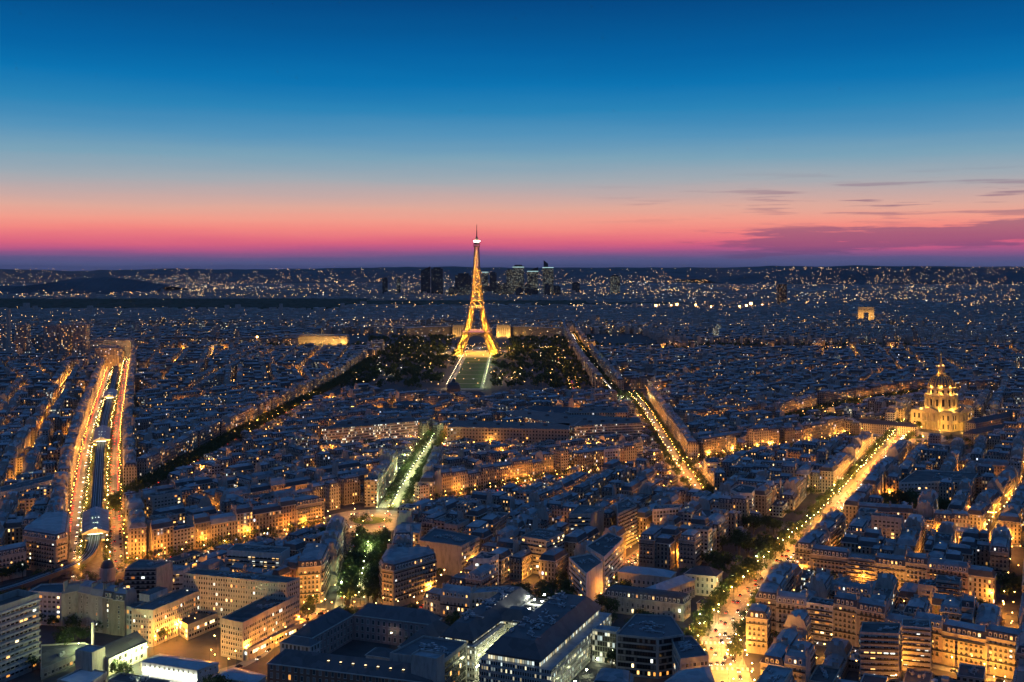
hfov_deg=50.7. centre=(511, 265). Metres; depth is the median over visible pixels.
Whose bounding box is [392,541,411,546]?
modern block
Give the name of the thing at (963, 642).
apartment building
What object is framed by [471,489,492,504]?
apartment building
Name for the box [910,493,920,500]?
garden tree
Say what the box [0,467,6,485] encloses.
apartment building
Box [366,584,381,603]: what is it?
street tree
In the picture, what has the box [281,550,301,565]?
apartment building
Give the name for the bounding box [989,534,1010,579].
apartment building
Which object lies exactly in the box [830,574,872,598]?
apartment building
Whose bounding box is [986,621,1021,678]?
apartment building
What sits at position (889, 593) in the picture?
modern block
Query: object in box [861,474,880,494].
apartment building
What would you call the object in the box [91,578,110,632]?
apartment building
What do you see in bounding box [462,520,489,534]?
apartment building
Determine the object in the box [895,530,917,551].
apartment building
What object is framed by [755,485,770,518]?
apartment building
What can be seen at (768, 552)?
street tree
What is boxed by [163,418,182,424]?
apartment building
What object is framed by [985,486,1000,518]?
apartment building
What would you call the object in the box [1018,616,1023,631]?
apartment building
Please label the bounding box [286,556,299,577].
apartment building
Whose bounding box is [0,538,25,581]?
apartment building
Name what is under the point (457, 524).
modern block
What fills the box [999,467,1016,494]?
apartment building
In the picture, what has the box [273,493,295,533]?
apartment building
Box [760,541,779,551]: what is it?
street tree
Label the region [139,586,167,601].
roof tank room
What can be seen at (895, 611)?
modern block
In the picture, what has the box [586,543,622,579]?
far windows
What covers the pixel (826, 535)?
apartment building
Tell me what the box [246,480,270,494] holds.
apartment building
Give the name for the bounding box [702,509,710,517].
skylight hall
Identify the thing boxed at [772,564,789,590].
apartment building
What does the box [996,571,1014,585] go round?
garden tree
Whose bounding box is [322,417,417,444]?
curved office
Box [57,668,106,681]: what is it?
white roof block
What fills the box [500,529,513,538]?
apartment building
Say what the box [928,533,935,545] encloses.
apartment building
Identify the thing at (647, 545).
apartment building
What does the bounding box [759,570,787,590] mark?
apartment building
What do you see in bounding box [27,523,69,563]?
far windows
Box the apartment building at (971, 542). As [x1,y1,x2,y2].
[960,537,976,564]
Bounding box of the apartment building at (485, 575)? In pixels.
[465,563,497,587]
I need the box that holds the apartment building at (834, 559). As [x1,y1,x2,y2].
[811,541,850,578]
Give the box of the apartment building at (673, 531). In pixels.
[661,525,681,563]
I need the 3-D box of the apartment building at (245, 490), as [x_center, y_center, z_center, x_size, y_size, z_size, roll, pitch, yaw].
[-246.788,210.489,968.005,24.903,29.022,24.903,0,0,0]
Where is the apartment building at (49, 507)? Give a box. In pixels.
[45,504,61,511]
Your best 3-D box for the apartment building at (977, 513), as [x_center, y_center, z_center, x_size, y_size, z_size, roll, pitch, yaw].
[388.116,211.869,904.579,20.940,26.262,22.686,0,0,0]
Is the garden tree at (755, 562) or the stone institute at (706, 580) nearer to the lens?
the stone institute at (706, 580)
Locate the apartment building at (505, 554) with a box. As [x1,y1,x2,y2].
[491,547,512,583]
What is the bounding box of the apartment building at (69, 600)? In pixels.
[61,573,87,629]
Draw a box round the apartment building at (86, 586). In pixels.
[77,576,99,631]
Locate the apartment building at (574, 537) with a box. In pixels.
[564,526,587,562]
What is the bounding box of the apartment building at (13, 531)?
[5,516,23,544]
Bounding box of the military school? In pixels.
[428,378,485,397]
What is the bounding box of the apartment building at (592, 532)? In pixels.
[584,526,599,540]
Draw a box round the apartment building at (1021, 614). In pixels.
[1018,602,1023,625]
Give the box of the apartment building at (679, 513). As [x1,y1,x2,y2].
[677,505,696,524]
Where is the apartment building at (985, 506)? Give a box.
[974,500,989,529]
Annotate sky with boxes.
[0,0,1023,270]
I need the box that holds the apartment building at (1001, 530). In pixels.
[991,523,1011,565]
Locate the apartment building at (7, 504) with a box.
[0,498,13,513]
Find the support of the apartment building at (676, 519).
on the ground
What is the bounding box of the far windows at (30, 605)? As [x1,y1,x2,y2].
[0,603,35,679]
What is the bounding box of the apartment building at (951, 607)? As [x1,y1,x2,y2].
[939,595,961,620]
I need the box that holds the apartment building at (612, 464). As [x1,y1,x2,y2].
[601,459,621,470]
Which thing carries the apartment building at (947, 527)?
on the ground
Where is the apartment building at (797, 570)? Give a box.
[779,562,801,592]
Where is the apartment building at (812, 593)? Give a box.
[800,589,817,597]
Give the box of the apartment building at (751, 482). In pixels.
[737,476,781,498]
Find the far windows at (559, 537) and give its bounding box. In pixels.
[556,535,563,547]
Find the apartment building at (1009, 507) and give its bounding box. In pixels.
[1001,501,1020,531]
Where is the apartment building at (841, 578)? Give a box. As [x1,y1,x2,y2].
[834,573,851,581]
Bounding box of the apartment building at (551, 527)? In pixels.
[546,523,558,530]
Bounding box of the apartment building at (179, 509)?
[151,502,185,522]
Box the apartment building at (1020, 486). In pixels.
[1015,483,1023,490]
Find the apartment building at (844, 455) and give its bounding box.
[832,451,848,476]
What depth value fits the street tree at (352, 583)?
728.25 m
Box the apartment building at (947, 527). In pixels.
[937,521,956,542]
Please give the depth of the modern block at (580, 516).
859.07 m
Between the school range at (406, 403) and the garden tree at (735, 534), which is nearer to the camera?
the garden tree at (735, 534)
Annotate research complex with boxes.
[440,585,611,681]
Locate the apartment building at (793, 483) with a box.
[783,476,801,506]
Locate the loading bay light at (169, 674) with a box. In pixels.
[143,670,195,678]
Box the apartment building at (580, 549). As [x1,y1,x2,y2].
[574,540,592,555]
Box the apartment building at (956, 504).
[947,497,964,511]
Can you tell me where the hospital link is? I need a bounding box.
[179,611,218,639]
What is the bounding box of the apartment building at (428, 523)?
[422,508,446,536]
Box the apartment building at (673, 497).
[658,490,678,503]
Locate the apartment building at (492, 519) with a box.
[480,510,499,536]
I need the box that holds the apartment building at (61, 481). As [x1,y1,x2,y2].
[51,476,67,491]
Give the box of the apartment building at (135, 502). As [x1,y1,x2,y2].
[126,494,143,514]
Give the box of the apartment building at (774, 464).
[760,460,801,468]
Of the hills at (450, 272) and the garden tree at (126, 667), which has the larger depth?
the hills at (450, 272)
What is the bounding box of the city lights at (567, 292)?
[5,268,1002,383]
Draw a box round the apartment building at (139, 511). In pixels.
[127,505,145,539]
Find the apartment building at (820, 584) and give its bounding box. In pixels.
[808,567,830,598]
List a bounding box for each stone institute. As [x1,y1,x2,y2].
[617,566,676,587]
[646,575,695,597]
[684,566,722,595]
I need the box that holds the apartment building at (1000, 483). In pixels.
[987,476,1006,508]
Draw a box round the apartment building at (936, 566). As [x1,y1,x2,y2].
[927,555,969,593]
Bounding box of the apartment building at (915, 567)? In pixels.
[905,548,928,583]
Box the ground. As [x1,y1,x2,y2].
[0,279,1023,681]
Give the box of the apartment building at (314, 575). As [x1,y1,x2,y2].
[298,540,330,604]
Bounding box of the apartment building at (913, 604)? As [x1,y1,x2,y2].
[903,596,928,616]
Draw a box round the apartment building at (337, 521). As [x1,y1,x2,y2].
[326,516,346,561]
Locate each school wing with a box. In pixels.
[266,649,432,681]
[291,607,353,653]
[353,603,441,645]
[397,619,449,647]
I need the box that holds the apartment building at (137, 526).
[128,514,146,560]
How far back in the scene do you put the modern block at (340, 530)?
812.61 m
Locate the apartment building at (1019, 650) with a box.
[1015,632,1023,667]
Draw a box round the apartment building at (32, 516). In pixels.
[21,509,39,540]
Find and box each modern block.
[0,474,52,508]
[0,530,5,545]
[31,505,47,513]
[39,484,50,497]
[125,494,140,524]
[146,489,181,517]
[150,512,178,525]
[173,524,193,553]
[246,493,274,501]
[296,494,323,518]
[304,534,321,543]
[324,528,342,567]
[360,462,366,468]
[364,477,378,506]
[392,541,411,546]
[398,503,419,512]
[400,522,423,546]
[418,528,479,575]
[434,517,451,528]
[445,518,468,532]
[456,501,471,518]
[473,551,498,585]
[495,511,509,528]
[518,488,536,502]
[520,528,564,573]
[569,504,603,537]
[569,553,602,600]
[586,532,623,588]
[599,496,618,504]
[604,446,620,462]
[616,499,637,548]
[636,492,652,506]
[652,504,682,524]
[682,509,696,524]
[690,525,711,562]
[691,492,709,500]
[703,459,719,484]
[710,509,728,538]
[730,484,756,510]
[732,473,748,478]
[756,664,792,681]
[806,596,833,640]
[809,664,840,681]
[848,552,875,583]
[858,507,876,515]
[859,622,902,681]
[860,673,887,681]
[870,586,893,611]
[871,512,902,538]
[891,609,904,614]
[899,470,977,502]
[901,618,931,670]
[903,527,921,552]
[903,668,932,681]
[918,579,938,604]
[928,433,940,446]
[934,574,962,596]
[935,532,952,544]
[957,663,985,681]
[1019,505,1023,530]
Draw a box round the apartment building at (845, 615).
[833,589,861,646]
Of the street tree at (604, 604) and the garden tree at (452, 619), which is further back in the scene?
the street tree at (604, 604)
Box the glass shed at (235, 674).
[211,667,266,681]
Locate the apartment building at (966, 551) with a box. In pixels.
[949,540,973,564]
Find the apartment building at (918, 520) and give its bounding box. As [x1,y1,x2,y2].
[904,514,925,551]
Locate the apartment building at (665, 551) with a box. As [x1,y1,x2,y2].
[655,534,674,569]
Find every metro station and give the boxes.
[81,506,108,541]
[92,425,110,445]
[103,388,117,400]
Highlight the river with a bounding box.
[347,347,905,348]
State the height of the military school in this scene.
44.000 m
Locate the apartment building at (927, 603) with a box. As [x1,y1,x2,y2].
[914,593,932,612]
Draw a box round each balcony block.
[125,559,172,602]
[173,565,189,590]
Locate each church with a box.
[753,451,825,463]
[910,353,971,431]
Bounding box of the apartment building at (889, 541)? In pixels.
[880,535,897,548]
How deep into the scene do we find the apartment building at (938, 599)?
666.92 m
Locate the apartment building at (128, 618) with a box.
[126,601,144,634]
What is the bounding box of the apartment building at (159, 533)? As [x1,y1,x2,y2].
[145,514,173,557]
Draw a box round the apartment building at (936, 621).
[914,606,945,663]
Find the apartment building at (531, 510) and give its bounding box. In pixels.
[518,505,537,516]
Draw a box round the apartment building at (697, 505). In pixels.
[683,497,701,515]
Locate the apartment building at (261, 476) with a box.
[247,467,274,483]
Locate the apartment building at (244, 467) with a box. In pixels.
[226,461,252,475]
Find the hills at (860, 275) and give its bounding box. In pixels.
[671,266,1023,285]
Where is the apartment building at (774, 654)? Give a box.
[759,637,787,675]
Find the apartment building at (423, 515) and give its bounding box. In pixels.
[418,504,446,521]
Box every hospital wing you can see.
[131,588,198,646]
[221,595,297,660]
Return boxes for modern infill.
[470,585,508,609]
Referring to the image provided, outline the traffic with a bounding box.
[61,334,903,531]
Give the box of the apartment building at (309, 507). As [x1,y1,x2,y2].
[294,495,322,529]
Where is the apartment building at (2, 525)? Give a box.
[0,521,5,543]
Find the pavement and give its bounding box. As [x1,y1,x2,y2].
[83,357,924,668]
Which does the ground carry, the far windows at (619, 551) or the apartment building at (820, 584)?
the apartment building at (820, 584)
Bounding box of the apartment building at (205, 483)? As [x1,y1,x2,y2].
[193,476,213,490]
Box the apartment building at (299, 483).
[284,474,311,489]
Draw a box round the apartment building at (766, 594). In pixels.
[755,580,781,631]
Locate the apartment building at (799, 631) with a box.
[790,627,804,640]
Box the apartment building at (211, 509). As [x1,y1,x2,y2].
[184,503,216,522]
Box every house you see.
[99,559,115,582]
[422,587,440,614]
[440,581,475,616]
[594,668,633,681]
[665,666,715,681]
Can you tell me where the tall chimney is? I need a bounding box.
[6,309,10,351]
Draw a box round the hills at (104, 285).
[0,277,186,294]
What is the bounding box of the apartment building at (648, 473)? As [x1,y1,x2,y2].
[637,466,654,482]
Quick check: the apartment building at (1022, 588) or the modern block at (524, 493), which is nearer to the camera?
the apartment building at (1022, 588)
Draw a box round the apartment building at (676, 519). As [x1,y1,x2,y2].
[659,514,681,526]
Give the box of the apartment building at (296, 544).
[283,535,305,556]
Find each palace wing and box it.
[407,326,452,337]
[510,326,561,337]
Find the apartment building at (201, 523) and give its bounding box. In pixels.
[186,511,210,549]
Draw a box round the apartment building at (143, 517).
[127,512,144,546]
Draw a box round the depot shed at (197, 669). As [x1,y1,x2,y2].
[140,653,219,681]
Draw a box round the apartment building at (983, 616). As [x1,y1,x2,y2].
[975,606,999,625]
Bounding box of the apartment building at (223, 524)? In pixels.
[209,509,236,544]
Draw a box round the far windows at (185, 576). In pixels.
[184,575,298,624]
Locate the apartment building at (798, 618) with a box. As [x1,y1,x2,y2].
[784,607,811,642]
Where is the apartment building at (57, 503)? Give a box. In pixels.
[45,501,63,510]
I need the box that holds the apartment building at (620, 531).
[602,525,626,557]
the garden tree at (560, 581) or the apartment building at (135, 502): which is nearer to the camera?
the garden tree at (560, 581)
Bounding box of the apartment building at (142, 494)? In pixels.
[138,487,156,513]
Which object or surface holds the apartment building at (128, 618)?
on the ground
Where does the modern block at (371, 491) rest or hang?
on the ground
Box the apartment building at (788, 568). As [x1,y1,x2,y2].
[772,560,794,591]
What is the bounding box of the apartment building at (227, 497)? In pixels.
[220,493,240,509]
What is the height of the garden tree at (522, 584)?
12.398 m
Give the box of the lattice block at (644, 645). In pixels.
[616,614,683,678]
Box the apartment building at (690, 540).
[678,529,701,568]
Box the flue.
[91,622,93,644]
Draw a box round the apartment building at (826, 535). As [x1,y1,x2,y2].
[815,525,829,545]
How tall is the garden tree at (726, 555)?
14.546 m
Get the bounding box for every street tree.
[32,567,44,574]
[334,572,358,585]
[336,582,353,600]
[337,587,350,598]
[340,566,357,575]
[340,572,358,584]
[342,549,361,561]
[342,557,356,566]
[342,582,362,604]
[344,545,362,555]
[345,551,359,560]
[345,578,361,599]
[350,523,367,537]
[350,533,364,543]
[350,537,362,545]
[351,540,363,548]
[352,557,365,568]
[353,565,363,575]
[355,546,369,556]
[355,554,367,569]
[358,533,371,543]
[358,581,376,602]
[360,567,375,578]
[360,570,372,579]
[362,578,377,585]
[366,573,378,596]
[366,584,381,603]
[367,552,380,561]
[368,534,383,545]
[368,578,379,599]
[370,558,379,565]
[372,547,384,559]
[373,540,386,550]
[377,534,390,548]
[379,526,390,535]
[404,485,413,495]
[594,592,607,611]
[599,597,611,609]
[603,596,619,611]
[684,618,708,636]
[684,627,700,641]
[691,622,706,633]
[692,609,711,630]
[693,610,712,624]
[698,600,716,615]
[700,592,720,614]
[709,590,727,611]
[711,586,730,599]
[718,578,734,589]
[719,576,737,590]
[724,642,744,663]
[726,574,742,591]
[728,564,746,581]
[728,568,743,588]
[728,639,743,657]
[730,633,744,645]
[732,619,745,632]
[734,565,751,582]
[734,624,745,646]
[738,605,750,618]
[740,561,751,579]
[741,557,757,569]
[749,595,755,603]
[752,587,759,595]
[758,547,771,561]
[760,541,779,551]
[760,547,773,561]
[765,535,783,543]
[777,531,790,540]
[780,528,791,544]
[787,520,802,537]
[802,508,815,522]
[807,504,821,519]
[815,496,828,510]
[819,493,831,507]
[819,495,831,508]
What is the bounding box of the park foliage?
[0,331,1021,648]
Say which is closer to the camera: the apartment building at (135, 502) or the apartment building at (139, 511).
the apartment building at (139, 511)
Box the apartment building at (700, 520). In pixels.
[691,513,710,525]
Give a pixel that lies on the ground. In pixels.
(200, 645)
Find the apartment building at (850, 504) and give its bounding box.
[843,491,863,528]
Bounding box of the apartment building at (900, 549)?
[893,545,913,555]
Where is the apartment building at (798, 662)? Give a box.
[784,645,810,681]
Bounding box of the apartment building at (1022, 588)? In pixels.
[1021,573,1023,592]
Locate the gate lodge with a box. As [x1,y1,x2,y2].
[696,597,707,610]
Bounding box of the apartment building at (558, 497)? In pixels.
[544,493,562,500]
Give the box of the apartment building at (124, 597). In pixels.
[113,584,136,635]
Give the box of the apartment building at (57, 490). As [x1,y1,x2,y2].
[50,483,66,511]
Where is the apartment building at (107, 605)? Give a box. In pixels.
[102,580,122,634]
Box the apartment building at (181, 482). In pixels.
[171,475,193,487]
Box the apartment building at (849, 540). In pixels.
[841,533,858,552]
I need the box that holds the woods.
[0,298,685,309]
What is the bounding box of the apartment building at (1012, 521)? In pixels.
[998,512,1020,544]
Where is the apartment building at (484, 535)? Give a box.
[470,528,492,546]
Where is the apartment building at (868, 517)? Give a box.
[859,511,871,528]
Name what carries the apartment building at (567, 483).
on the ground
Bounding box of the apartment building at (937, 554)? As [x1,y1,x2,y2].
[929,551,945,558]
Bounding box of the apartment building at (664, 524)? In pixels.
[660,520,672,526]
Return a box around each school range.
[368,407,413,411]
[393,400,420,408]
[516,406,568,412]
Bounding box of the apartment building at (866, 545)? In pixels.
[858,533,879,553]
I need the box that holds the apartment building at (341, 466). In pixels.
[332,460,361,471]
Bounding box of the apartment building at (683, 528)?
[679,523,693,533]
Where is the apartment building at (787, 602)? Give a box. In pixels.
[776,585,808,633]
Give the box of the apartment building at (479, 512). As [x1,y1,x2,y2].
[465,501,486,523]
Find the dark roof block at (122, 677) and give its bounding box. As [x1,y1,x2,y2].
[108,672,170,681]
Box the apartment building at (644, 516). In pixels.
[637,504,652,541]
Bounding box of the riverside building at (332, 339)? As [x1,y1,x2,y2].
[289,334,348,344]
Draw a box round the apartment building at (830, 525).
[814,516,837,546]
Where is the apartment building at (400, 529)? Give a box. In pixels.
[393,524,412,538]
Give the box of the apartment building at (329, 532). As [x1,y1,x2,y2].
[320,526,341,574]
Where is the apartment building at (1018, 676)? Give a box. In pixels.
[1013,657,1023,681]
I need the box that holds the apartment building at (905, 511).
[890,501,912,524]
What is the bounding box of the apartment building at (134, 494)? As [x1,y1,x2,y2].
[126,492,140,531]
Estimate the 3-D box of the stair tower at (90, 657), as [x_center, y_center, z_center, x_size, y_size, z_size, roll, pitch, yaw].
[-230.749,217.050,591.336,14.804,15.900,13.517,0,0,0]
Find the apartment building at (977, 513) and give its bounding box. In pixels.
[967,502,985,530]
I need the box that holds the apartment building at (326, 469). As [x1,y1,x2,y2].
[309,464,332,472]
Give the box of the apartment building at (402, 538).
[392,534,413,546]
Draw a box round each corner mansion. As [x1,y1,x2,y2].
[22,509,69,571]
[378,543,436,606]
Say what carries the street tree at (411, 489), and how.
on the ground
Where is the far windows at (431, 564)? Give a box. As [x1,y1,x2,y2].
[379,564,434,594]
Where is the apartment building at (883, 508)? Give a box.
[858,498,889,513]
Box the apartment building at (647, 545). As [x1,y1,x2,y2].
[638,522,661,567]
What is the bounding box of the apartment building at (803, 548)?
[794,532,817,569]
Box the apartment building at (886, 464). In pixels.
[879,458,889,477]
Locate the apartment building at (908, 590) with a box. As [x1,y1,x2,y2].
[897,582,917,603]
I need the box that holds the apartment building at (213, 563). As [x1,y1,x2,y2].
[196,558,223,569]
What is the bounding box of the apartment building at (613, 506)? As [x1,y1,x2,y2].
[607,499,623,513]
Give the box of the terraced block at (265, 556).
[227,543,289,569]
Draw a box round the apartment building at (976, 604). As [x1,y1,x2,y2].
[951,592,978,618]
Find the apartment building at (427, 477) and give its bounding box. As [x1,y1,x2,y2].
[420,469,434,499]
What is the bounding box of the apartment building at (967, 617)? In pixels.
[959,609,973,623]
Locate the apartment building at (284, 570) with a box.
[272,565,290,576]
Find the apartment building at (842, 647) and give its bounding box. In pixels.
[824,638,852,672]
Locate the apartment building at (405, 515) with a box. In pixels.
[396,510,413,524]
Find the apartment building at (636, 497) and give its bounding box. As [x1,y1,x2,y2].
[633,492,644,503]
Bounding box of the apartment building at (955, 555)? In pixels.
[946,546,963,560]
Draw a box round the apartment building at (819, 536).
[805,528,825,544]
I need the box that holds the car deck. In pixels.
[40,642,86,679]
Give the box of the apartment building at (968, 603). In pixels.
[962,591,974,623]
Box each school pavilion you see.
[279,635,320,652]
[365,647,393,660]
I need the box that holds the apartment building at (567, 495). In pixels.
[556,489,573,501]
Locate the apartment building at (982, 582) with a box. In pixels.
[968,560,996,603]
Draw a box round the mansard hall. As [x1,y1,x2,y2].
[603,585,690,620]
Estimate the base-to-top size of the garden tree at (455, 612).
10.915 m
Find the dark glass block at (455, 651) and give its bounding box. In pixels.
[390,635,466,681]
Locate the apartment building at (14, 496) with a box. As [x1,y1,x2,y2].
[5,491,20,510]
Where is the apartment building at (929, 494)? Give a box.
[917,487,935,508]
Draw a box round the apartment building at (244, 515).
[231,501,252,540]
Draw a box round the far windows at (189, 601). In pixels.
[171,596,198,635]
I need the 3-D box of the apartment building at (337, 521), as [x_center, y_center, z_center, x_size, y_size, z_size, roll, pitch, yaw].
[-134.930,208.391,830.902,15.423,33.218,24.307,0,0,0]
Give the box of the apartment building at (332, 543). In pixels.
[324,534,339,585]
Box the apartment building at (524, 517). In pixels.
[515,510,529,527]
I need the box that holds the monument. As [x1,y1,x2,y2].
[365,510,372,520]
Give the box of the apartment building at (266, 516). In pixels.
[251,500,280,538]
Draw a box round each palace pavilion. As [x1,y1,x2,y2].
[453,324,466,336]
[497,324,509,336]
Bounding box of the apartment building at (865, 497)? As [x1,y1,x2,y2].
[855,493,867,501]
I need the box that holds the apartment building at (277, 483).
[265,475,285,491]
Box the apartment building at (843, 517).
[839,512,846,537]
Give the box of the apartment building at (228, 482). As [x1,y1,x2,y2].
[221,473,251,488]
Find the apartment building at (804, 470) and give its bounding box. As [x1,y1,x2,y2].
[795,462,810,494]
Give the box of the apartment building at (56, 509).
[50,506,58,511]
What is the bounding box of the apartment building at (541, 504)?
[534,497,551,507]
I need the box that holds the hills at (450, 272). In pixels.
[0,265,1023,278]
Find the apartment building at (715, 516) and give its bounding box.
[708,510,725,536]
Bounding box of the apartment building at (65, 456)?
[62,453,72,483]
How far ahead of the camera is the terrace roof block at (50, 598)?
676.95 m
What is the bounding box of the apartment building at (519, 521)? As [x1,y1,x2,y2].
[505,514,524,529]
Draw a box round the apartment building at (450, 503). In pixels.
[436,496,458,510]
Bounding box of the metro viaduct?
[0,366,119,592]
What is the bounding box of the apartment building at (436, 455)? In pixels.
[427,450,441,464]
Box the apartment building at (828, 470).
[819,461,837,492]
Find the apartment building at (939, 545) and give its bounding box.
[933,537,948,553]
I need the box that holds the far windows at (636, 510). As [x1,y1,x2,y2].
[626,510,636,544]
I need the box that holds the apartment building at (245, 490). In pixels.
[221,483,250,498]
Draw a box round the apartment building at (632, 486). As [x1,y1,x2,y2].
[620,478,640,496]
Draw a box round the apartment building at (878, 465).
[871,461,885,492]
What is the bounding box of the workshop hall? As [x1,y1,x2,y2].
[103,631,147,675]
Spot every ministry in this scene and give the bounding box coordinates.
[447,420,569,444]
[508,410,622,440]
[569,407,628,417]
[573,417,641,437]
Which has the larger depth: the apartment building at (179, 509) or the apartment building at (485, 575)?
the apartment building at (179, 509)
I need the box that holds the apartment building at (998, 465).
[978,456,1007,476]
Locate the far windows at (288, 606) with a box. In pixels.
[222,601,296,653]
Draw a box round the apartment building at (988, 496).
[975,489,995,522]
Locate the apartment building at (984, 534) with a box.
[980,526,988,540]
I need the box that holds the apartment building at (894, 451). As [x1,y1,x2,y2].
[886,444,901,463]
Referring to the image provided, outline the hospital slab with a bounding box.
[183,568,299,627]
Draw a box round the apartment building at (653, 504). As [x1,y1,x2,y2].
[641,501,659,522]
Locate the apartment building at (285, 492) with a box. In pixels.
[268,486,296,497]
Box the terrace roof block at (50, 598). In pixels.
[29,583,62,625]
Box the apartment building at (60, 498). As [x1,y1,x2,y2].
[48,493,65,511]
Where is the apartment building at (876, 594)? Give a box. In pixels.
[870,589,887,599]
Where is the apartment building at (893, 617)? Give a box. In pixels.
[885,607,913,622]
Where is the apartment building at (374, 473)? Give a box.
[368,468,381,502]
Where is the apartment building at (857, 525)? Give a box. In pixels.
[846,514,869,536]
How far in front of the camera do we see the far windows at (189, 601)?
664.30 m
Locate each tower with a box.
[0,323,5,351]
[0,589,40,681]
[15,322,30,352]
[35,334,42,352]
[43,323,58,355]
[59,323,71,356]
[72,322,89,355]
[75,644,104,671]
[90,338,134,360]
[94,345,122,369]
[382,277,387,293]
[397,278,400,292]
[411,649,444,681]
[421,266,430,292]
[431,268,442,293]
[449,287,456,294]
[451,225,501,354]
[455,273,471,292]
[459,287,464,294]
[464,286,471,294]
[476,285,482,294]
[482,271,487,286]
[483,286,490,293]
[490,272,496,292]
[497,284,502,294]
[503,283,507,294]
[506,269,512,293]
[513,265,523,292]
[516,287,522,294]
[524,284,531,294]
[527,267,537,288]
[532,288,537,293]
[542,261,553,292]
[544,284,549,294]
[552,286,559,294]
[572,282,579,291]
[610,275,619,293]
[776,283,786,304]
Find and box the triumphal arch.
[857,307,873,319]
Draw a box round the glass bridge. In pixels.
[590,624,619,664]
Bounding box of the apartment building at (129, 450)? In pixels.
[122,446,135,456]
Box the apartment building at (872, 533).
[864,524,881,537]
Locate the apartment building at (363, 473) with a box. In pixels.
[346,467,368,484]
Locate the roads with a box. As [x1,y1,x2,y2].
[60,335,1023,681]
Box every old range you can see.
[853,418,918,436]
[963,421,1015,444]
[965,411,1019,431]
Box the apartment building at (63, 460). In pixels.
[57,456,71,488]
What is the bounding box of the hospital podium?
[244,618,306,660]
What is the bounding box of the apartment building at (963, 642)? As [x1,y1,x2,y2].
[942,613,986,667]
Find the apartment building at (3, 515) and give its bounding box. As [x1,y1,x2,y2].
[0,508,7,521]
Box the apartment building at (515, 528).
[495,523,519,536]
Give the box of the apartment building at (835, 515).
[819,508,842,546]
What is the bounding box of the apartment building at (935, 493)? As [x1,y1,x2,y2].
[926,489,938,509]
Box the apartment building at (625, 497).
[617,493,633,501]
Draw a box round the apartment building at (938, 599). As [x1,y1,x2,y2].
[932,588,950,614]
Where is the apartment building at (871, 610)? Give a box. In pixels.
[857,591,890,647]
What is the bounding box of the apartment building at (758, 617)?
[745,603,771,654]
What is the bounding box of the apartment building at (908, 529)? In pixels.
[898,525,919,552]
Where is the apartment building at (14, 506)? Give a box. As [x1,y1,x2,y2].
[3,496,15,513]
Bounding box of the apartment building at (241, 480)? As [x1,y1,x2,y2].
[234,471,258,486]
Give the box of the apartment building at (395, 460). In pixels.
[387,447,397,478]
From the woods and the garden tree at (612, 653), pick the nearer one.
the garden tree at (612, 653)
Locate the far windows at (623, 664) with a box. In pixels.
[618,637,682,675]
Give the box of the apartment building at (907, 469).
[899,463,912,479]
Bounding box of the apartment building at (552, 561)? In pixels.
[538,547,567,581]
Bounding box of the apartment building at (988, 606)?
[977,603,1001,625]
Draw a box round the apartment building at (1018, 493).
[1010,488,1023,500]
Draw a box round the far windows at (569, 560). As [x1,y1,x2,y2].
[569,560,571,586]
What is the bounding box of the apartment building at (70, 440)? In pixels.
[63,436,76,463]
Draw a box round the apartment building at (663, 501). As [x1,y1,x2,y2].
[649,496,671,504]
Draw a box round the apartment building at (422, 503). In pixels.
[413,498,433,510]
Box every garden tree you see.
[0,563,16,575]
[0,566,9,582]
[15,559,31,578]
[25,655,41,672]
[51,624,70,641]
[54,628,77,643]
[62,613,81,626]
[69,626,81,635]
[77,625,89,640]
[105,492,121,514]
[107,500,121,515]
[109,660,124,672]
[113,504,121,512]
[115,661,133,675]
[158,625,172,642]
[202,674,218,681]
[210,671,232,681]
[300,603,315,622]
[301,599,315,611]
[305,593,319,604]
[340,602,351,613]
[407,603,418,608]
[444,610,460,619]
[444,615,457,625]
[517,580,530,588]
[523,585,533,594]
[534,579,545,585]
[534,586,550,598]
[538,583,552,591]
[545,577,558,592]
[554,569,567,579]
[556,575,569,588]
[557,578,574,591]
[559,588,574,594]
[604,650,615,667]
[617,581,633,586]
[632,607,646,615]
[703,548,720,563]
[705,550,724,565]
[711,559,724,568]
[715,551,733,565]
[719,534,730,550]
[729,528,742,539]
[730,533,745,553]
[732,529,750,536]
[740,534,757,554]
[741,514,752,524]
[741,534,754,556]
[745,558,761,575]
[747,564,753,580]
[748,517,761,533]
[756,531,772,541]
[756,538,770,549]
[756,560,767,575]
[762,515,771,531]
[766,517,783,529]
[770,541,784,557]
[770,629,782,643]
[773,518,782,527]
[884,495,898,503]
[887,491,900,501]
[897,490,908,500]
[903,493,913,502]
[906,491,917,502]
[908,486,920,494]
[909,499,917,507]
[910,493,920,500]
[938,498,949,508]
[975,597,985,604]
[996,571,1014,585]
[997,580,1018,600]
[1008,576,1022,595]
[1009,572,1021,589]
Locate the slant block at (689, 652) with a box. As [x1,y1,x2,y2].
[672,635,708,674]
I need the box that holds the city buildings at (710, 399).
[0,281,1023,681]
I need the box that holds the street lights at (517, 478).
[55,346,1020,676]
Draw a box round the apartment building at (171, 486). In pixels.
[154,482,174,491]
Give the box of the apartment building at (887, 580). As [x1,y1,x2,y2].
[874,572,897,608]
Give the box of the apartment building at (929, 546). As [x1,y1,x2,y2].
[924,540,933,553]
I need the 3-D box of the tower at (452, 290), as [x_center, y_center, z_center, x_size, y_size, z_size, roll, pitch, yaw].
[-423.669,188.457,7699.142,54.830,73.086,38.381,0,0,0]
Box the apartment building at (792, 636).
[771,624,801,645]
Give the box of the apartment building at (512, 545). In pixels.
[496,535,518,553]
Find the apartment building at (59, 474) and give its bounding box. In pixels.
[51,471,69,505]
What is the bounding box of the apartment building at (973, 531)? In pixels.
[961,524,980,540]
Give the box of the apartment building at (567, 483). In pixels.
[553,475,574,491]
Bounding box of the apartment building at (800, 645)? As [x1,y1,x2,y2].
[790,640,816,674]
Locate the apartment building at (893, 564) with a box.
[875,550,905,590]

